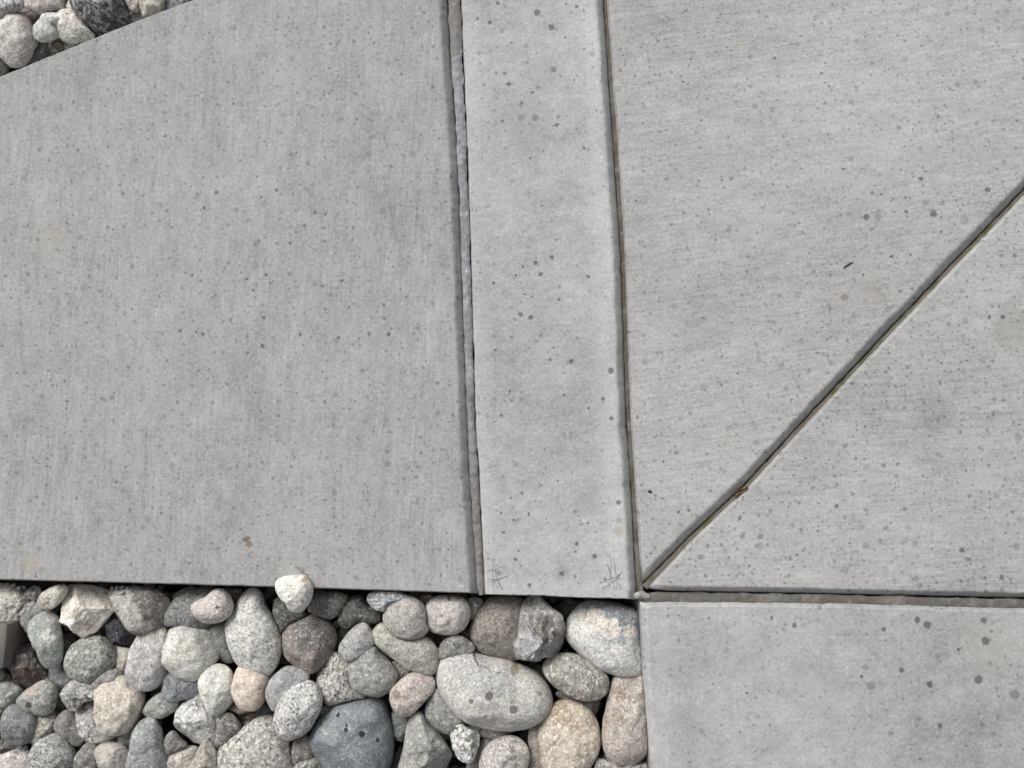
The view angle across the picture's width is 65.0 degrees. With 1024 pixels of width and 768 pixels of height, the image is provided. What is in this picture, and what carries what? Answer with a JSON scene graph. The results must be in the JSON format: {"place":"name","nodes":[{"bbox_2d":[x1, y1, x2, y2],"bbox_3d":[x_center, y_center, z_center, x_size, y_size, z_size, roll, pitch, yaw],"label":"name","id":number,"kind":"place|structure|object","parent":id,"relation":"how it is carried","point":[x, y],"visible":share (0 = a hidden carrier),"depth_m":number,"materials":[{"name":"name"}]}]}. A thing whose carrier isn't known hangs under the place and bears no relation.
{"place":"outdoors","nodes":[
{"label":"outdoors","id":0,"kind":"place"},
{"bbox_2d":[0,0,478,592],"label":"pavement","id":1,"kind":"structure","parent":0,"point":[232,342],"depth_m":1.10,"materials":[{"name":"grey concrete"}]},
{"bbox_2d":[0,59,8,76],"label":"river stone","id":2,"kind":"object","parent":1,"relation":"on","point":[4,68],"visible":0.91,"depth_m":1.17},
{"bbox_2d":[24,585,41,601],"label":"broken rock","id":3,"kind":"object","parent":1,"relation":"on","point":[33,593],"visible":0.94,"depth_m":1.11,"materials":[{"name":"stone"}]},
{"bbox_2d":[164,0,188,9],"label":"river stone","id":4,"kind":"object","parent":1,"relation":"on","point":[168,4],"visible":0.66,"depth_m":1.16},
{"bbox_2d":[275,574,312,612],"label":"river stone","id":5,"kind":"object","parent":1,"relation":"on","point":[294,592],"visible":1,"depth_m":1.06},
{"bbox_2d":[448,0,484,594],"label":"joint filler","id":6,"kind":"object","parent":1,"relation":"on","point":[454,19],"visible":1,"depth_m":1.11,"materials":[{"name":"concrete"}]},
{"bbox_2d":[0,0,644,767],"bbox_3d":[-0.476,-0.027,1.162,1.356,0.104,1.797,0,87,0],"label":"gravel","id":7,"kind":"structure","parent":0,"point":[268,594],"depth_m":1.18,"materials":[{"name":"gravel"}]},
{"bbox_2d":[0,738,16,753],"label":"broken rock","id":8,"kind":"object","parent":7,"relation":"on","point":[5,746],"visible":0.59,"depth_m":1.11,"materials":[{"name":"stone"}]},
{"bbox_2d":[0,681,22,707],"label":"river stone","id":9,"kind":"object","parent":7,"relation":"on","point":[11,692],"visible":0.98,"depth_m":1.10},
{"bbox_2d":[0,749,28,767],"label":"river stone","id":10,"kind":"object","parent":7,"relation":"on","point":[17,758],"visible":0.99,"depth_m":1.09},
{"bbox_2d":[0,582,30,620],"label":"broken rock","id":11,"kind":"object","parent":7,"relation":"on","point":[14,601],"visible":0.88,"depth_m":1.11,"materials":[{"name":"stone"}]},
{"bbox_2d":[0,620,30,668],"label":"rock","id":12,"kind":"object","parent":7,"relation":"on","point":[14,638],"visible":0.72,"depth_m":1.10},
{"bbox_2d":[0,12,37,67],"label":"river stone","id":13,"kind":"object","parent":7,"relation":"on","point":[18,43],"visible":0.97,"depth_m":1.14,"materials":[{"name":"stone"}]},
{"bbox_2d":[29,42,50,64],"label":"river stone","id":14,"kind":"object","parent":13,"relation":"on","point":[41,51],"visible":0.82,"depth_m":1.17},
{"bbox_2d":[0,703,38,745],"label":"river stone","id":15,"kind":"object","parent":7,"relation":"on","point":[18,725],"visible":0.94,"depth_m":1.09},
{"bbox_2d":[9,642,47,688],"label":"broken rock","id":16,"kind":"object","parent":7,"relation":"on","point":[28,669],"visible":0.86,"depth_m":1.11,"materials":[{"name":"stone"}]},
{"bbox_2d":[19,8,40,23],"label":"river stone","id":17,"kind":"object","parent":7,"relation":"on","point":[34,17],"visible":0.62,"depth_m":1.17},
{"bbox_2d":[0,0,23,17],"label":"river stone","id":18,"kind":"object","parent":17,"relation":"on","point":[11,6],"visible":1,"depth_m":1.14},
{"bbox_2d":[19,601,51,633],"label":"river stone","id":19,"kind":"object","parent":7,"relation":"on","point":[29,611],"visible":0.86,"depth_m":1.11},
{"bbox_2d":[23,0,64,14],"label":"river stone","id":20,"kind":"object","parent":7,"relation":"on","point":[39,7],"visible":0.98,"depth_m":1.14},
{"bbox_2d":[28,732,76,767],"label":"river stone","id":21,"kind":"object","parent":7,"relation":"on","point":[53,750],"visible":0.98,"depth_m":1.09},
{"bbox_2d":[37,584,67,609],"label":"river stone","id":22,"kind":"object","parent":7,"relation":"on","point":[52,597],"visible":1,"depth_m":1.10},
{"bbox_2d":[49,38,64,53],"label":"river stone","id":23,"kind":"object","parent":7,"relation":"on","point":[56,46],"visible":0.93,"depth_m":1.17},
{"bbox_2d":[44,663,72,711],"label":"river stone","id":24,"kind":"object","parent":7,"relation":"on","point":[59,677],"visible":0.31,"depth_m":1.12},
{"bbox_2d":[16,679,58,715],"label":"river stone","id":25,"kind":"object","parent":24,"relation":"on","point":[39,698],"visible":1,"depth_m":1.09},
{"bbox_2d":[31,714,56,744],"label":"river stone","id":26,"kind":"object","parent":24,"relation":"on","point":[45,725],"visible":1,"depth_m":1.10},
{"bbox_2d":[63,636,72,653],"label":"river stone","id":27,"kind":"object","parent":7,"relation":"on","point":[68,643],"visible":0.39,"depth_m":1.14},
{"bbox_2d":[27,611,63,668],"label":"river stone","id":28,"kind":"object","parent":27,"relation":"on","point":[45,633],"visible":0.99,"depth_m":1.10,"materials":[{"name":"stone"}]},
{"bbox_2d":[57,9,94,43],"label":"river stone","id":29,"kind":"object","parent":7,"relation":"on","point":[72,28],"visible":0.97,"depth_m":1.14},
{"bbox_2d":[33,12,58,42],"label":"river stone","id":30,"kind":"object","parent":29,"relation":"on","point":[45,30],"visible":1,"depth_m":1.14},
{"bbox_2d":[59,680,93,711],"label":"broken rock","id":31,"kind":"object","parent":7,"relation":"on","point":[74,695],"visible":1,"depth_m":1.10,"materials":[{"name":"stone"}]},
{"bbox_2d":[73,742,97,767],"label":"river stone","id":32,"kind":"object","parent":7,"relation":"on","point":[84,757],"visible":0.93,"depth_m":1.10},
{"bbox_2d":[59,584,113,638],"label":"broken rock","id":33,"kind":"object","parent":7,"relation":"on","point":[86,610],"visible":0.95,"depth_m":1.11,"materials":[{"name":"stone"}]},
{"bbox_2d":[63,635,116,682],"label":"river stone","id":34,"kind":"object","parent":7,"relation":"on","point":[90,659],"visible":0.99,"depth_m":1.10,"materials":[{"name":"stone"}]},
{"bbox_2d":[75,700,116,744],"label":"river stone","id":35,"kind":"object","parent":7,"relation":"on","point":[88,731],"visible":0.66,"depth_m":1.10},
{"bbox_2d":[53,709,83,746],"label":"river stone","id":36,"kind":"object","parent":35,"relation":"on","point":[64,727],"visible":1,"depth_m":1.10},
{"bbox_2d":[69,0,130,35],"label":"river stone","id":37,"kind":"object","parent":7,"relation":"on","point":[100,17],"visible":0.78,"depth_m":1.14,"materials":[{"name":"stone"}]},
{"bbox_2d":[94,742,128,767],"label":"river stone","id":38,"kind":"object","parent":7,"relation":"on","point":[110,754],"visible":0.98,"depth_m":1.09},
{"bbox_2d":[101,614,133,646],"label":"broken rock","id":39,"kind":"object","parent":7,"relation":"on","point":[114,630],"visible":0.91,"depth_m":1.13,"materials":[{"name":"stone"}]},
{"bbox_2d":[93,675,145,735],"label":"river stone","id":40,"kind":"object","parent":7,"relation":"on","point":[119,701],"visible":0.94,"depth_m":1.09,"materials":[{"name":"stone"}]},
{"bbox_2d":[91,668,123,689],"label":"river stone","id":41,"kind":"object","parent":40,"relation":"on","point":[110,675],"visible":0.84,"depth_m":1.10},
{"bbox_2d":[113,644,129,672],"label":"river stone","id":42,"kind":"object","parent":7,"relation":"on","point":[121,656],"visible":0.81,"depth_m":1.12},
{"bbox_2d":[116,724,136,748],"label":"river stone","id":43,"kind":"object","parent":7,"relation":"on","point":[124,739],"visible":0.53,"depth_m":1.12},
{"bbox_2d":[130,11,146,22],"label":"river stone","id":44,"kind":"object","parent":7,"relation":"on","point":[134,17],"visible":0.55,"depth_m":1.17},
{"bbox_2d":[124,0,140,13],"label":"river stone","id":45,"kind":"object","parent":44,"relation":"on","point":[133,6],"visible":0.95,"depth_m":1.16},
{"bbox_2d":[108,585,170,634],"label":"river stone","id":46,"kind":"object","parent":7,"relation":"on","point":[139,609],"visible":0.99,"depth_m":1.10,"materials":[{"name":"stone"}]},
{"bbox_2d":[124,626,167,691],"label":"river stone","id":47,"kind":"object","parent":7,"relation":"on","point":[145,670],"visible":0.9,"depth_m":1.10,"materials":[{"name":"stone"}]},
{"bbox_2d":[125,717,167,767],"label":"river stone","id":48,"kind":"object","parent":7,"relation":"on","point":[146,746],"visible":1,"depth_m":1.09,"materials":[{"name":"stone"}]},
{"bbox_2d":[139,0,164,16],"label":"river stone","id":49,"kind":"object","parent":7,"relation":"on","point":[148,8],"visible":0.99,"depth_m":1.14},
{"bbox_2d":[141,692,178,718],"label":"river stone","id":50,"kind":"object","parent":7,"relation":"on","point":[158,706],"visible":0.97,"depth_m":1.10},
{"bbox_2d":[164,730,187,754],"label":"river stone","id":51,"kind":"object","parent":7,"relation":"on","point":[174,741],"visible":1,"depth_m":1.10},
{"bbox_2d":[161,671,198,702],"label":"river stone","id":52,"kind":"object","parent":7,"relation":"on","point":[174,689],"visible":0.92,"depth_m":1.11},
{"bbox_2d":[166,745,197,767],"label":"river stone","id":53,"kind":"object","parent":7,"relation":"on","point":[183,757],"visible":0.88,"depth_m":1.10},
{"bbox_2d":[164,588,213,628],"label":"river stone","id":54,"kind":"object","parent":7,"relation":"on","point":[178,613],"visible":0.72,"depth_m":1.11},
{"bbox_2d":[190,588,233,623],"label":"river stone","id":55,"kind":"object","parent":54,"relation":"on","point":[214,606],"visible":1,"depth_m":1.09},
{"bbox_2d":[161,626,218,681],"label":"river stone","id":56,"kind":"object","parent":7,"relation":"on","point":[190,654],"visible":0.93,"depth_m":1.10,"materials":[{"name":"stone"}]},
{"bbox_2d":[173,694,215,744],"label":"broken rock","id":57,"kind":"object","parent":7,"relation":"on","point":[194,721],"visible":0.91,"depth_m":1.10,"materials":[{"name":"stone"}]},
{"bbox_2d":[188,739,217,767],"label":"broken rock","id":58,"kind":"object","parent":7,"relation":"on","point":[205,755],"visible":1,"depth_m":1.09,"materials":[{"name":"stone"}]},
{"bbox_2d":[198,663,232,715],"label":"river stone","id":59,"kind":"object","parent":7,"relation":"on","point":[214,684],"visible":0.98,"depth_m":1.10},
{"bbox_2d":[207,621,233,663],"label":"river stone","id":60,"kind":"object","parent":7,"relation":"on","point":[217,630],"visible":0.69,"depth_m":1.12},
{"bbox_2d":[210,711,240,749],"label":"river stone","id":61,"kind":"object","parent":7,"relation":"on","point":[228,725],"visible":1,"depth_m":1.10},
{"bbox_2d":[224,588,241,604],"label":"river stone","id":62,"kind":"object","parent":7,"relation":"on","point":[235,593],"visible":0.7,"depth_m":1.12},
{"bbox_2d":[228,703,247,713],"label":"river stone","id":63,"kind":"object","parent":7,"relation":"on","point":[233,707],"visible":0.67,"depth_m":1.12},
{"bbox_2d":[241,711,256,720],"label":"river stone","id":64,"kind":"object","parent":7,"relation":"on","point":[249,716],"visible":0.82,"depth_m":1.13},
{"bbox_2d":[231,666,269,711],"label":"river stone","id":65,"kind":"object","parent":7,"relation":"on","point":[248,688],"visible":0.97,"depth_m":1.09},
{"bbox_2d":[224,587,281,675],"bbox_3d":[-0.361,0.349,1.117,0.073,0.054,0.120,-27,87,-1],"label":"river stone","id":66,"kind":"object","parent":7,"relation":"on","point":[253,637],"visible":1,"depth_m":1.10,"materials":[{"name":"stone"}]},
{"bbox_2d":[217,714,293,767],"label":"river stone","id":67,"kind":"object","parent":7,"relation":"on","point":[257,742],"visible":0.91,"depth_m":1.09,"materials":[{"name":"stone"}]},
{"bbox_2d":[256,702,273,716],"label":"river stone","id":68,"kind":"object","parent":7,"relation":"on","point":[264,709],"visible":0.63,"depth_m":1.13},
{"bbox_2d":[265,665,309,711],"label":"river stone","id":69,"kind":"object","parent":7,"relation":"on","point":[282,681],"visible":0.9,"depth_m":1.09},
{"bbox_2d":[272,597,305,632],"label":"river stone","id":70,"kind":"object","parent":7,"relation":"on","point":[284,617],"visible":0.81,"depth_m":1.11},
{"bbox_2d":[273,680,322,740],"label":"river stone","id":71,"kind":"object","parent":7,"relation":"on","point":[298,709],"visible":1,"depth_m":1.08,"materials":[{"name":"stone"}]},
{"bbox_2d":[291,735,313,764],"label":"river stone","id":72,"kind":"object","parent":7,"relation":"on","point":[301,750],"visible":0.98,"depth_m":1.10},
{"bbox_2d":[293,757,322,767],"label":"river stone","id":73,"kind":"object","parent":7,"relation":"on","point":[313,762],"visible":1,"depth_m":1.10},
{"bbox_2d":[282,615,337,673],"bbox_3d":[-0.284,0.359,1.122,0.076,0.062,0.078,40,88,2],"label":"river stone","id":74,"kind":"object","parent":7,"relation":"on","point":[309,643],"visible":0.98,"depth_m":1.10,"materials":[{"name":"stone"}]},
{"bbox_2d":[308,591,348,618],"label":"river stone","id":75,"kind":"object","parent":7,"relation":"on","point":[327,604],"visible":0.99,"depth_m":1.11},
{"bbox_2d":[316,652,365,705],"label":"river stone","id":76,"kind":"object","parent":7,"relation":"on","point":[333,683],"visible":0.88,"depth_m":1.10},
{"bbox_2d":[335,627,349,650],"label":"river stone","id":77,"kind":"object","parent":7,"relation":"on","point":[342,632],"visible":0.51,"depth_m":1.14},
{"bbox_2d":[309,696,394,767],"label":"river stone","id":78,"kind":"object","parent":7,"relation":"on","point":[356,733],"visible":0.92,"depth_m":1.09,"materials":[{"name":"stone"}]},
{"bbox_2d":[338,623,374,661],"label":"river stone","id":79,"kind":"object","parent":7,"relation":"on","point":[357,641],"visible":1,"depth_m":1.10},
{"bbox_2d":[337,594,381,628],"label":"river stone","id":80,"kind":"object","parent":7,"relation":"on","point":[357,608],"visible":0.93,"depth_m":1.11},
{"bbox_2d":[348,644,398,697],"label":"river stone","id":81,"kind":"object","parent":7,"relation":"on","point":[373,671],"visible":0.99,"depth_m":1.09,"materials":[{"name":"stone"}]},
{"bbox_2d":[367,590,408,611],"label":"river stone","id":82,"kind":"object","parent":7,"relation":"on","point":[380,600],"visible":1,"depth_m":1.09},
{"bbox_2d":[390,746,401,767],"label":"river stone","id":83,"kind":"object","parent":7,"relation":"on","point":[396,758],"visible":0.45,"depth_m":1.13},
{"bbox_2d":[392,711,409,741],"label":"river stone","id":84,"kind":"object","parent":7,"relation":"on","point":[399,724],"visible":0.88,"depth_m":1.12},
{"bbox_2d":[392,661,412,681],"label":"river stone","id":85,"kind":"object","parent":7,"relation":"on","point":[402,671],"visible":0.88,"depth_m":1.12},
{"bbox_2d":[372,622,438,675],"bbox_3d":[-0.148,0.367,1.111,0.101,0.040,0.050,18,87,1],"label":"river stone","id":86,"kind":"object","parent":7,"relation":"on","point":[419,655],"visible":0.92,"depth_m":1.10,"materials":[{"name":"stone"}]},
{"bbox_2d":[383,596,428,639],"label":"river stone","id":87,"kind":"object","parent":86,"relation":"on","point":[404,618],"visible":0.98,"depth_m":1.09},
{"bbox_2d":[389,672,434,717],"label":"river stone","id":88,"kind":"object","parent":7,"relation":"on","point":[410,693],"visible":1,"depth_m":1.09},
{"bbox_2d":[398,711,451,767],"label":"broken rock","id":89,"kind":"object","parent":7,"relation":"on","point":[426,745],"visible":1,"depth_m":1.09,"materials":[{"name":"stone"}]},
{"bbox_2d":[417,594,434,604],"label":"river stone","id":90,"kind":"object","parent":7,"relation":"on","point":[425,598],"visible":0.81,"depth_m":1.12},
{"bbox_2d":[425,687,463,734],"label":"river stone","id":91,"kind":"object","parent":7,"relation":"on","point":[441,716],"visible":0.89,"depth_m":1.10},
{"bbox_2d":[425,595,470,634],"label":"river stone","id":92,"kind":"object","parent":7,"relation":"on","point":[448,614],"visible":0.97,"depth_m":1.10,"materials":[{"name":"stone"}]},
{"bbox_2d":[438,634,474,658],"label":"river stone","id":93,"kind":"object","parent":7,"relation":"on","point":[453,645],"visible":1,"depth_m":1.11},
{"bbox_2d":[450,724,479,763],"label":"broken rock","id":94,"kind":"object","parent":7,"relation":"on","point":[465,740],"visible":1,"depth_m":1.09,"materials":[{"name":"stone"}]},
{"bbox_2d":[467,597,482,619],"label":"river stone","id":95,"kind":"object","parent":7,"relation":"on","point":[475,603],"visible":0.98,"depth_m":1.12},
{"bbox_2d":[466,738,491,767],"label":"river stone","id":96,"kind":"object","parent":7,"relation":"on","point":[484,742],"visible":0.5,"depth_m":1.12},
{"bbox_2d":[463,722,511,739],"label":"river stone","id":97,"kind":"object","parent":7,"relation":"on","point":[487,734],"visible":0.56,"depth_m":1.12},
{"bbox_2d":[435,649,552,731],"bbox_3d":[-0.028,0.430,1.119,0.171,0.094,0.098,15,87,1],"label":"river stone","id":98,"kind":"object","parent":7,"relation":"on","point":[477,688],"visible":0.97,"depth_m":1.09,"materials":[{"name":"stone"}]},
{"bbox_2d":[469,595,523,660],"bbox_3d":[-0.017,0.344,1.132,0.086,0.062,0.091,0,87,0],"label":"river stone","id":99,"kind":"object","parent":7,"relation":"on","point":[493,629],"visible":0.87,"depth_m":1.11,"materials":[{"name":"stone"}]},
{"bbox_2d":[479,735,529,767],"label":"river stone","id":100,"kind":"object","parent":7,"relation":"on","point":[508,751],"visible":1,"depth_m":1.09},
{"bbox_2d":[528,723,541,767],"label":"river stone","id":101,"kind":"object","parent":7,"relation":"on","point":[533,747],"visible":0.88,"depth_m":1.11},
{"bbox_2d":[513,595,565,661],"bbox_3d":[0.038,0.341,1.113,0.073,0.076,0.098,0,87,0],"label":"broken rock","id":102,"kind":"object","parent":7,"relation":"on","point":[541,631],"visible":1,"depth_m":1.09,"materials":[{"name":"stone"}]},
{"bbox_2d":[538,699,600,767],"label":"river stone","id":103,"kind":"object","parent":7,"relation":"on","point":[569,735],"visible":0.98,"depth_m":1.09,"materials":[{"name":"stone"}]},
{"bbox_2d":[542,652,608,700],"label":"river stone","id":104,"kind":"object","parent":7,"relation":"on","point":[577,676],"visible":0.98,"depth_m":1.09,"materials":[{"name":"stone"}]},
{"bbox_2d":[555,691,600,715],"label":"river stone","id":105,"kind":"object","parent":7,"relation":"on","point":[593,706],"visible":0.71,"depth_m":1.12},
{"bbox_2d":[565,600,641,677],"bbox_3d":[0.126,0.356,1.123,0.106,0.069,0.103,0,87,0],"label":"river stone","id":106,"kind":"object","parent":7,"relation":"on","point":[601,635],"visible":0.99,"depth_m":1.10,"materials":[{"name":"stone"}]},
{"bbox_2d":[594,755,647,767],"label":"river stone","id":107,"kind":"object","parent":7,"relation":"on","point":[603,762],"visible":0.76,"depth_m":1.10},
{"bbox_2d":[601,675,647,765],"bbox_3d":[0.154,0.463,1.111,0.062,0.056,0.128,0,87,0],"label":"river stone","id":108,"kind":"object","parent":7,"relation":"on","point":[624,736],"visible":0.99,"depth_m":1.09,"materials":[{"name":"stone"}]},
{"bbox_2d":[461,0,636,598],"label":"pavement","id":109,"kind":"structure","parent":0,"point":[556,508],"depth_m":1.10,"materials":[{"name":"concrete"}]},
{"bbox_2d":[634,591,649,598],"bbox_3d":[0.175,0.287,1.092,0.025,0.005,0.011,0,87,0],"label":"mortar","id":110,"kind":"object","parent":109,"relation":"on","point":[641,595],"visible":1,"depth_m":1.09,"materials":[{"name":"concrete"}]},
{"bbox_2d":[604,0,1023,582],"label":"pavement","id":111,"kind":"structure","parent":0,"point":[782,163],"depth_m":1.11,"materials":[{"name":"concrete"}]},
{"bbox_2d":[604,0,643,591],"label":"joint soil","id":112,"kind":"structure","parent":111,"relation":"in","point":[639,581],"depth_m":1.12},
{"bbox_2d":[631,588,1023,767],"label":"pavement","id":113,"kind":"structure","parent":0,"point":[773,685],"depth_m":1.08,"materials":[{"name":"concrete"}]},
{"bbox_2d":[644,592,1023,607],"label":"joint soil","id":114,"kind":"structure","parent":113,"relation":"in","point":[743,597],"depth_m":1.09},
{"bbox_2d":[643,189,1023,597],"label":"pavement","id":115,"kind":"structure","parent":0,"point":[895,466],"depth_m":1.09,"materials":[{"name":"concrete"}]},
{"bbox_2d":[643,191,1023,589],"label":"joint soil","id":116,"kind":"structure","parent":115,"relation":"in","point":[656,574],"depth_m":1.11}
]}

